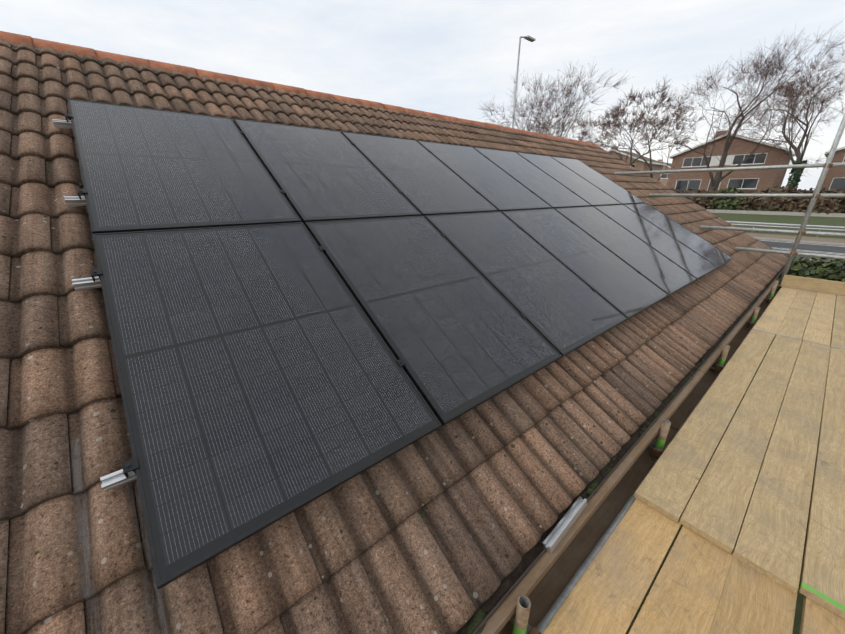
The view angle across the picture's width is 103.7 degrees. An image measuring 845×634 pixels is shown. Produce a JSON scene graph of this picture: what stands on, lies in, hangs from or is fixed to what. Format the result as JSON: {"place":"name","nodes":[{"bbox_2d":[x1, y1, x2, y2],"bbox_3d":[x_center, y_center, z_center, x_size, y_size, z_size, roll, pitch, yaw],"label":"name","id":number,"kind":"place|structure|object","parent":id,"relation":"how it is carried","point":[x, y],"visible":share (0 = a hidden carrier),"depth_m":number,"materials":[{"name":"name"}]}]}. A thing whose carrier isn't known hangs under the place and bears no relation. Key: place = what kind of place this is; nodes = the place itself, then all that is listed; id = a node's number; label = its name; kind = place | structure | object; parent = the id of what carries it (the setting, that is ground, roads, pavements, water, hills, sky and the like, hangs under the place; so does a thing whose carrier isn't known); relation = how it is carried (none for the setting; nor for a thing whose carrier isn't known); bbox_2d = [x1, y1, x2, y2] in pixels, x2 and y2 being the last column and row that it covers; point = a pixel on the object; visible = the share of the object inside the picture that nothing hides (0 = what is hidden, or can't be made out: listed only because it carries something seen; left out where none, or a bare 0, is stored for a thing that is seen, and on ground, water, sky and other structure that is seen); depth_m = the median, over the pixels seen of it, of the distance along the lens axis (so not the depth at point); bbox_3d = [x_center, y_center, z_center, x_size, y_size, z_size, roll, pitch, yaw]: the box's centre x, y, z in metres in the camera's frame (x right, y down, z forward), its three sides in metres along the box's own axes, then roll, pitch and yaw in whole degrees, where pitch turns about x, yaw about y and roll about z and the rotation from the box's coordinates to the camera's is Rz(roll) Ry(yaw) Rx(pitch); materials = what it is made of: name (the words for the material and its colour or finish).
{"place":"outdoors","nodes":[
{"label":"outdoors","id":0,"kind":"place"},
{"bbox_2d":[0,0,844,189],"label":"sky","id":1,"kind":"structure","parent":0,"point":[443,57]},
{"bbox_2d":[658,159,671,185],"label":"house","id":2,"kind":"structure","parent":0,"point":[663,180],"depth_m":79.66,"materials":[{"name":"brick"}]},
{"bbox_2d":[626,206,844,633],"bbox_3d":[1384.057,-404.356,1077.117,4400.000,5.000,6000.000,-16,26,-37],"label":"ground","id":3,"kind":"structure","parent":0,"point":[813,220],"depth_m":25.05,"materials":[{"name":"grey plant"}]},
{"bbox_2d":[512,35,535,127],"bbox_3d":[5.766,-10.299,20.292,1.326,11.130,0.260,-16,26,-37],"label":"street lamp","id":4,"kind":"object","parent":3,"relation":"on","point":[529,38],"visible":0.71,"depth_m":18.60,"materials":[{"name":"grey metal"}]},
{"bbox_2d":[478,63,628,150],"bbox_3d":[7.254,-10.127,20.969,9.422,10.176,10.114,-16,26,-37],"label":"tree","id":5,"kind":"object","parent":3,"relation":"on","point":[544,124],"depth_m":17.71,"materials":[{"name":"brown plant"}]},
{"bbox_2d":[607,146,665,180],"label":"house","id":6,"kind":"structure","parent":3,"relation":"on","point":[640,164],"depth_m":51.17,"materials":[{"name":"brick"}]},
{"bbox_2d":[581,88,692,165],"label":"road tree","id":7,"kind":"object","parent":3,"relation":"on","point":[653,122],"depth_m":46.91,"materials":[{"name":"brown plant"}]},
{"bbox_2d":[576,75,707,180],"bbox_3d":[24.566,-19.897,38.618,9.800,12.203,13.278,-16,26,-37],"label":"road tree","id":8,"kind":"object","parent":3,"relation":"on","point":[615,125],"depth_m":36.98,"materials":[{"name":"brown plant"}]},
{"bbox_2d":[510,113,844,633],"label":"scaffold tubes","id":9,"kind":"object","parent":3,"relation":"on","point":[524,602],"visible":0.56,"depth_m":5.73,"materials":[{"name":"metal"}]},
{"bbox_2d":[498,427,677,633],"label":"lower board","id":10,"kind":"object","parent":9,"relation":"on","point":[545,593],"visible":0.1,"depth_m":1.84,"materials":[{"name":"brown wood"}]},
{"bbox_2d":[480,371,703,633],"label":"gutter","id":11,"kind":"object","parent":9,"relation":"on","point":[502,615],"visible":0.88,"depth_m":1.66,"materials":[{"name":"brown plastic"}]},
{"bbox_2d":[542,454,713,633],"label":"scaffold board","id":12,"kind":"object","parent":9,"relation":"on","point":[607,594],"depth_m":1.56,"materials":[{"name":"beige wood"}]},
{"bbox_2d":[634,329,774,522],"bbox_3d":[2.826,0.645,3.058,3.896,0.038,0.220,-16,26,-37],"label":"scaffold board","id":13,"kind":"object","parent":12,"relation":"on","point":[668,484],"visible":1,"depth_m":2.40,"materials":[{"name":"beige wood"}]},
{"bbox_2d":[513,294,773,633],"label":"standard paint bands","id":14,"kind":"object","parent":9,"relation":"attached to","point":[659,443],"visible":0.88,"depth_m":2.36,"materials":[{"name":"paint"}]},
{"bbox_2d":[514,281,778,629],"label":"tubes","id":15,"kind":"object","parent":9,"relation":"attached to","point":[521,618],"visible":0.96,"depth_m":2.30},
{"bbox_2d":[510,163,832,633],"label":"scaffold couplers","id":16,"kind":"object","parent":9,"relation":"on","point":[655,453],"visible":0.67,"depth_m":3.52,"materials":[{"name":"metal"}]},
{"bbox_2d":[628,489,753,633],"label":"scaffold board","id":17,"kind":"object","parent":9,"relation":"on","point":[684,594],"depth_m":1.52,"materials":[{"name":"beige wood"}]},
{"bbox_2d":[679,335,801,553],"bbox_3d":[2.974,0.706,2.897,3.887,0.038,0.220,-16,26,-37],"label":"scaffold board","id":18,"kind":"object","parent":17,"relation":"on","point":[714,512],"visible":1,"depth_m":2.22,"materials":[{"name":"beige wood"}]},
{"bbox_2d":[669,293,775,429],"bbox_3d":[4.394,0.251,4.542,6.030,0.038,0.190,-16,26,-37],"label":"lower board","id":19,"kind":"object","parent":9,"relation":"on","point":[682,412],"visible":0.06,"depth_m":3.33,"materials":[{"name":"brown wood"}]},
{"bbox_2d":[699,279,778,375],"bbox_3d":[4.639,-0.084,4.678,5.340,0.045,0.046,-16,26,-37],"label":"gutter","id":20,"kind":"object","parent":9,"relation":"on","point":[709,362],"visible":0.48,"depth_m":3.85,"materials":[{"name":"brown plastic"}]},
{"bbox_2d":[709,557,797,633],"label":"scaffold board","id":21,"kind":"object","parent":9,"relation":"on","point":[752,601],"depth_m":1.46,"materials":[{"name":"beige wood"}]},
{"bbox_2d":[732,341,830,593],"bbox_3d":[3.115,0.769,2.734,3.893,0.038,0.220,-16,26,-37],"label":"scaffold board","id":22,"kind":"object","parent":21,"relation":"on","point":[770,542],"visible":0.98,"depth_m":2.03,"materials":[{"name":"beige wood"}]},
{"bbox_2d":[752,287,798,334],"bbox_3d":[5.573,-0.159,5.189,3.218,0.041,0.223,-16,26,-37],"label":"scaffold board","id":23,"kind":"object","parent":9,"relation":"on","point":[771,318],"visible":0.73,"depth_m":4.93,"materials":[{"name":"beige wood"}]},
{"bbox_2d":[775,289,816,339],"bbox_3d":[5.714,-0.097,5.031,3.218,0.041,0.223,-16,26,-37],"label":"scaffold board","id":24,"kind":"object","parent":9,"relation":"on","point":[794,323],"visible":0.9,"depth_m":4.74,"materials":[{"name":"beige wood"}]},
{"bbox_2d":[780,275,844,295],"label":"scaffold board","id":25,"kind":"object","parent":9,"relation":"attached to","point":[817,285],"visible":1,"depth_m":5.92,"materials":[{"name":"beige wood"}]},
{"bbox_2d":[802,292,836,346],"bbox_3d":[5.856,-0.038,4.870,3.218,0.041,0.223,-16,26,-37],"label":"scaffold board","id":26,"kind":"object","parent":9,"relation":"on","point":[818,328],"visible":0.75,"depth_m":4.59,"materials":[{"name":"beige wood"}]},
{"bbox_2d":[799,596,844,633],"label":"scaffold board","id":27,"kind":"object","parent":9,"relation":"on","point":[816,618],"depth_m":1.41,"materials":[{"name":"beige wood"}]},
{"bbox_2d":[798,347,844,619],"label":"scaffold board","id":28,"kind":"object","parent":27,"relation":"on","point":[822,580],"visible":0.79,"depth_m":1.86,"materials":[{"name":"beige wood"}]},
{"bbox_2d":[830,295,844,349],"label":"scaffold board","id":29,"kind":"object","parent":9,"relation":"on","point":[838,335],"visible":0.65,"depth_m":4.41,"materials":[{"name":"beige wood"}]},
{"bbox_2d":[678,189,717,208],"bbox_3d":[27.835,-12.169,34.342,3.146,2.048,4.749,-16,26,-37],"label":"bank shrub","id":30,"kind":"object","parent":3,"relation":"on","point":[699,201],"visible":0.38,"depth_m":33.26,"materials":[{"name":"brown plant"}]},
{"bbox_2d":[704,187,752,209],"bbox_3d":[29.827,-11.485,32.297,2.501,2.191,3.755,-16,26,-37],"label":"bank shrub","id":31,"kind":"object","parent":3,"relation":"on","point":[734,202],"visible":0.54,"depth_m":31.83,"materials":[{"name":"green plant"}]},
{"bbox_2d":[667,131,795,190],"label":"house","id":32,"kind":"structure","parent":3,"relation":"on","point":[742,179],"depth_m":38.04,"materials":[{"name":"orange brick"}]},
{"bbox_2d":[625,18,844,190],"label":"road tree","id":33,"kind":"object","parent":3,"relation":"on","point":[764,69],"depth_m":30.40,"materials":[{"name":"brown plant"}]},
{"bbox_2d":[679,189,844,208],"bbox_3d":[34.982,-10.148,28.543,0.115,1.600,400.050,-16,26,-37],"label":"hedge","id":34,"kind":"object","parent":3,"relation":"on","point":[754,191],"depth_m":31.43,"materials":[{"name":"plant"}]},
{"bbox_2d":[697,44,844,187],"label":"road tree","id":35,"kind":"object","parent":3,"relation":"on","point":[786,87],"depth_m":29.65,"materials":[{"name":"brown plant"}]},
{"bbox_2d":[786,160,806,189],"bbox_3d":[34.106,-12.286,30.608,0.955,3.995,0.969,-16,26,-37],"label":"ivy","id":36,"kind":"object","parent":35,"relation":"on","point":[793,172],"visible":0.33,"depth_m":30.22,"materials":[{"name":"green plant"}]},
{"bbox_2d":[736,185,810,211],"bbox_3d":[31.584,-10.505,29.640,3.187,2.333,4.970,-16,26,-37],"label":"bank shrub","id":37,"kind":"object","parent":3,"relation":"on","point":[777,190],"visible":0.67,"depth_m":29.26,"materials":[{"name":"plant"}]},
{"bbox_2d":[726,221,844,236],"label":"crash barrier","id":38,"kind":"object","parent":3,"relation":"on","point":[797,226],"depth_m":22.81,"materials":[{"name":"grey metal"}]},
{"bbox_2d":[746,233,844,243],"bbox_3d":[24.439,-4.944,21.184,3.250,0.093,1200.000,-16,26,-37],"label":"gravel verge","id":39,"kind":"structure","parent":3,"relation":"on","point":[816,239],"depth_m":21.72,"materials":[{"name":"grey gravel"}]},
{"bbox_2d":[774,255,844,318],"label":"hedge","id":40,"kind":"object","parent":3,"relation":"on","point":[823,276],"depth_m":9.76,"materials":[{"name":"green plant"}]},
{"bbox_2d":[775,188,844,213],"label":"bank shrub","id":41,"kind":"object","parent":3,"relation":"on","point":[827,191],"visible":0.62,"depth_m":27.40,"materials":[{"name":"plant"}]},
{"bbox_2d":[808,89,844,122],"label":"road tree","id":42,"kind":"object","parent":3,"relation":"on","point":[827,105],"depth_m":29.74,"materials":[{"name":"brown plant"}]},
{"bbox_2d":[820,146,844,189],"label":"house","id":43,"kind":"structure","parent":3,"relation":"on","point":[835,177],"depth_m":35.23,"materials":[{"name":"orange brick"}]},
{"bbox_2d":[834,200,844,212],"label":"bank shrub","id":44,"kind":"object","parent":3,"relation":"on","point":[840,207],"visible":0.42,"depth_m":26.95,"materials":[{"name":"brown plant"}]},
{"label":"house walls","id":45,"kind":"object","parent":3,"relation":"on","visible":0},
{"bbox_2d":[471,269,783,633],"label":"gutter","id":46,"kind":"object","parent":45,"relation":"on","point":[499,602],"visible":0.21,"depth_m":1.88,"materials":[{"name":"black plastic"}]},
{"bbox_2d":[543,496,586,553],"bbox_3d":[0.714,1.023,1.648,0.380,0.040,0.038,-17,15,-38],"label":"rail offcut","id":47,"kind":"object","parent":46,"relation":"on","point":[554,538],"visible":0.9,"depth_m":1.62,"materials":[{"name":"metal"}]},
{"bbox_2d":[457,266,784,633],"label":"gutter debris","id":48,"kind":"object","parent":46,"relation":"attached to","point":[510,579],"visible":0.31,"depth_m":1.79,"materials":[{"name":"brown soil"}]},
{"bbox_3d":[-0.744,-2.266,6.241,16.200,2.918,10.135,-16,26,-37],"label":"roof deck","id":49,"kind":"object","parent":46,"relation":"on","visible":0},
{"bbox_2d":[11,41,400,112],"bbox_3d":[-0.741,-3.554,5.751,16.200,0.232,0.286,-16,26,-37],"label":"ridge mortar","id":50,"kind":"object","parent":49,"relation":"on","point":[138,66],"depth_m":3.68,"materials":[{"name":"grey concrete"}]},
{"bbox_2d":[0,31,598,146],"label":"ridge tiles","id":51,"kind":"object","parent":50,"relation":"on","point":[13,38],"visible":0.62,"depth_m":4.21,"materials":[{"name":"ceramic"}]},
{"bbox_2d":[0,39,787,633],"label":"roof tiles","id":52,"kind":"structure","parent":49,"relation":"on","point":[494,487],"depth_m":1.51,"materials":[{"name":"concrete"}]},
{"bbox_2d":[92,222,441,588],"bbox_3d":[-0.835,0.058,1.717,1.134,0.035,1.762,-16,56,-37],"label":"solar panel","id":53,"kind":"object","parent":52,"relation":"on","point":[265,381],"visible":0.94,"depth_m":1.51,"materials":[{"name":"black glass"}]},
{"bbox_2d":[65,114,712,477],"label":"panel clamps","id":54,"kind":"object","parent":53,"relation":"on","point":[130,465],"visible":0.81,"depth_m":1.82,"materials":[{"name":"black"}]},
{"bbox_2d":[623,203,732,268],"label":"solar panel","id":55,"kind":"object","parent":52,"relation":"on","point":[706,250],"visible":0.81,"depth_m":5.79,"materials":[{"name":"black glass"}]},
{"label":"roof hooks","id":56,"kind":"object","parent":52,"relation":"on","visible":0},
{"bbox_2d":[100,469,136,491],"bbox_3d":[2.077,-0.356,3.593,8.233,0.040,0.038,-16,56,-37],"label":"mounting rail","id":57,"kind":"object","parent":56,"relation":"on","point":[113,480],"visible":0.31,"depth_m":1.14,"materials":[{"name":"metal"}]},
{"bbox_2d":[305,215,561,425],"bbox_3d":[0.053,-0.202,2.407,1.134,0.035,1.762,-16,56,-37],"label":"solar panel","id":58,"kind":"object","parent":57,"relation":"on","point":[458,333],"visible":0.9,"depth_m":2.26,"materials":[{"name":"black glass"}]},
{"bbox_2d":[424,211,627,357],"bbox_3d":[0.941,-0.462,3.096,1.134,0.035,1.762,-16,56,-37],"label":"solar panel","id":59,"kind":"object","parent":57,"relation":"on","point":[564,309],"visible":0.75,"depth_m":2.98,"materials":[{"name":"black glass"}]},
{"bbox_2d":[501,208,668,319],"bbox_3d":[1.829,-0.722,3.786,1.134,0.035,1.762,-16,56,-37],"label":"solar panel","id":60,"kind":"object","parent":57,"relation":"on","point":[625,289],"visible":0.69,"depth_m":3.69,"materials":[{"name":"black glass"}]},
{"bbox_2d":[554,206,696,296],"bbox_3d":[2.717,-0.982,4.476,1.134,0.035,1.762,-16,56,-37],"label":"solar panel","id":61,"kind":"object","parent":57,"relation":"on","point":[659,270],"visible":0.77,"depth_m":4.40,"materials":[{"name":"black glass"}]},
{"bbox_2d":[594,204,717,278],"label":"solar panel","id":62,"kind":"object","parent":57,"relation":"on","point":[686,258],"visible":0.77,"depth_m":5.09,"materials":[{"name":"black glass"}]},
{"label":"roof hooks","id":63,"kind":"object","parent":52,"relation":"on","visible":0},
{"bbox_2d":[72,276,101,290],"bbox_3d":[1.496,-1.082,4.058,8.243,0.040,0.038,-16,56,-37],"label":"mounting rail","id":64,"kind":"object","parent":63,"relation":"on","point":[83,283],"visible":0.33,"depth_m":1.61,"materials":[{"name":"metal"}]},
{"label":"roof hooks","id":65,"kind":"object","parent":52,"relation":"on","visible":0},
{"bbox_2d":[64,196,86,205],"bbox_3d":[1.088,-1.602,4.396,8.233,0.040,0.038,-16,56,-37],"label":"mounting rail","id":66,"kind":"object","parent":65,"relation":"on","point":[73,201],"visible":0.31,"depth_m":1.95,"materials":[{"name":"metal"}]},
{"label":"roof hooks","id":67,"kind":"object","parent":52,"relation":"on","visible":0},
{"bbox_2d":[52,119,72,128],"bbox_3d":[0.507,-2.328,4.861,8.243,0.040,0.038,-16,56,-37],"label":"mounting rail","id":68,"kind":"object","parent":67,"relation":"on","point":[61,123],"visible":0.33,"depth_m":2.42,"materials":[{"name":"metal"}]},
{"bbox_2d":[68,99,300,233],"bbox_3d":[-1.823,-1.188,2.520,1.134,0.035,1.762,-16,56,-37],"label":"solar panel","id":69,"kind":"object","parent":68,"relation":"on","point":[145,169],"visible":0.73,"depth_m":2.38,"materials":[{"name":"black glass"}]},
{"bbox_2d":[233,118,421,223],"bbox_3d":[-0.935,-1.448,3.210,1.134,0.035,1.762,-16,56,-37],"label":"solar panel","id":70,"kind":"object","parent":68,"relation":"on","point":[317,174],"visible":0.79,"depth_m":3.10,"materials":[{"name":"black glass"}]},
{"bbox_2d":[341,131,498,215],"bbox_3d":[-0.048,-1.708,3.899,1.134,0.035,1.762,-16,56,-37],"label":"solar panel","id":71,"kind":"object","parent":68,"relation":"on","point":[424,180],"visible":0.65,"depth_m":3.80,"materials":[{"name":"black glass"}]},
{"bbox_2d":[417,140,552,210],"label":"solar panel","id":72,"kind":"object","parent":68,"relation":"on","point":[496,186],"visible":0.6,"depth_m":4.51,"materials":[{"name":"black glass"}]},
{"bbox_2d":[473,147,591,207],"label":"solar panel","id":73,"kind":"object","parent":68,"relation":"on","point":[545,187],"visible":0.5,"depth_m":5.21,"materials":[{"name":"black glass"}]},
{"bbox_2d":[516,152,621,205],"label":"solar panel","id":74,"kind":"object","parent":68,"relation":"on","point":[580,186],"visible":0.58,"depth_m":5.91,"materials":[{"name":"black glass"}]},
{"bbox_2d":[551,156,645,203],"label":"solar panel","id":75,"kind":"object","parent":68,"relation":"on","point":[617,192],"visible":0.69,"depth_m":6.60,"materials":[{"name":"black glass"}]},
{"bbox_2d":[11,89,783,633],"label":"moss cushions","id":76,"kind":"object","parent":49,"relation":"on","point":[479,615],"visible":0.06,"depth_m":1.85,"materials":[{"name":"green plant"}]},
{"bbox_2d":[757,239,844,261],"bbox_3d":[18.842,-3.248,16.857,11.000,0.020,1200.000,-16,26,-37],"label":"road","id":77,"kind":"structure","parent":0,"point":[822,248],"depth_m":18.19,"materials":[{"name":"grey asphalt"}]},
{"bbox_2d":[706,209,844,245],"bbox_3d":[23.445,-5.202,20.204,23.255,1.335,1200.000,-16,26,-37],"label":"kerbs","id":78,"kind":"structure","parent":77,"relation":"on","point":[783,213],"depth_m":27.53,"materials":[{"name":"concrete"}]},
{"bbox_2d":[761,240,842,254],"bbox_3d":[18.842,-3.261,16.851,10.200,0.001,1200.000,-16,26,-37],"label":"road markings","id":79,"kind":"object","parent":77,"relation":"on","point":[807,250],"visible":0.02,"depth_m":17.80,"materials":[{"name":"white paint"}]}
]}

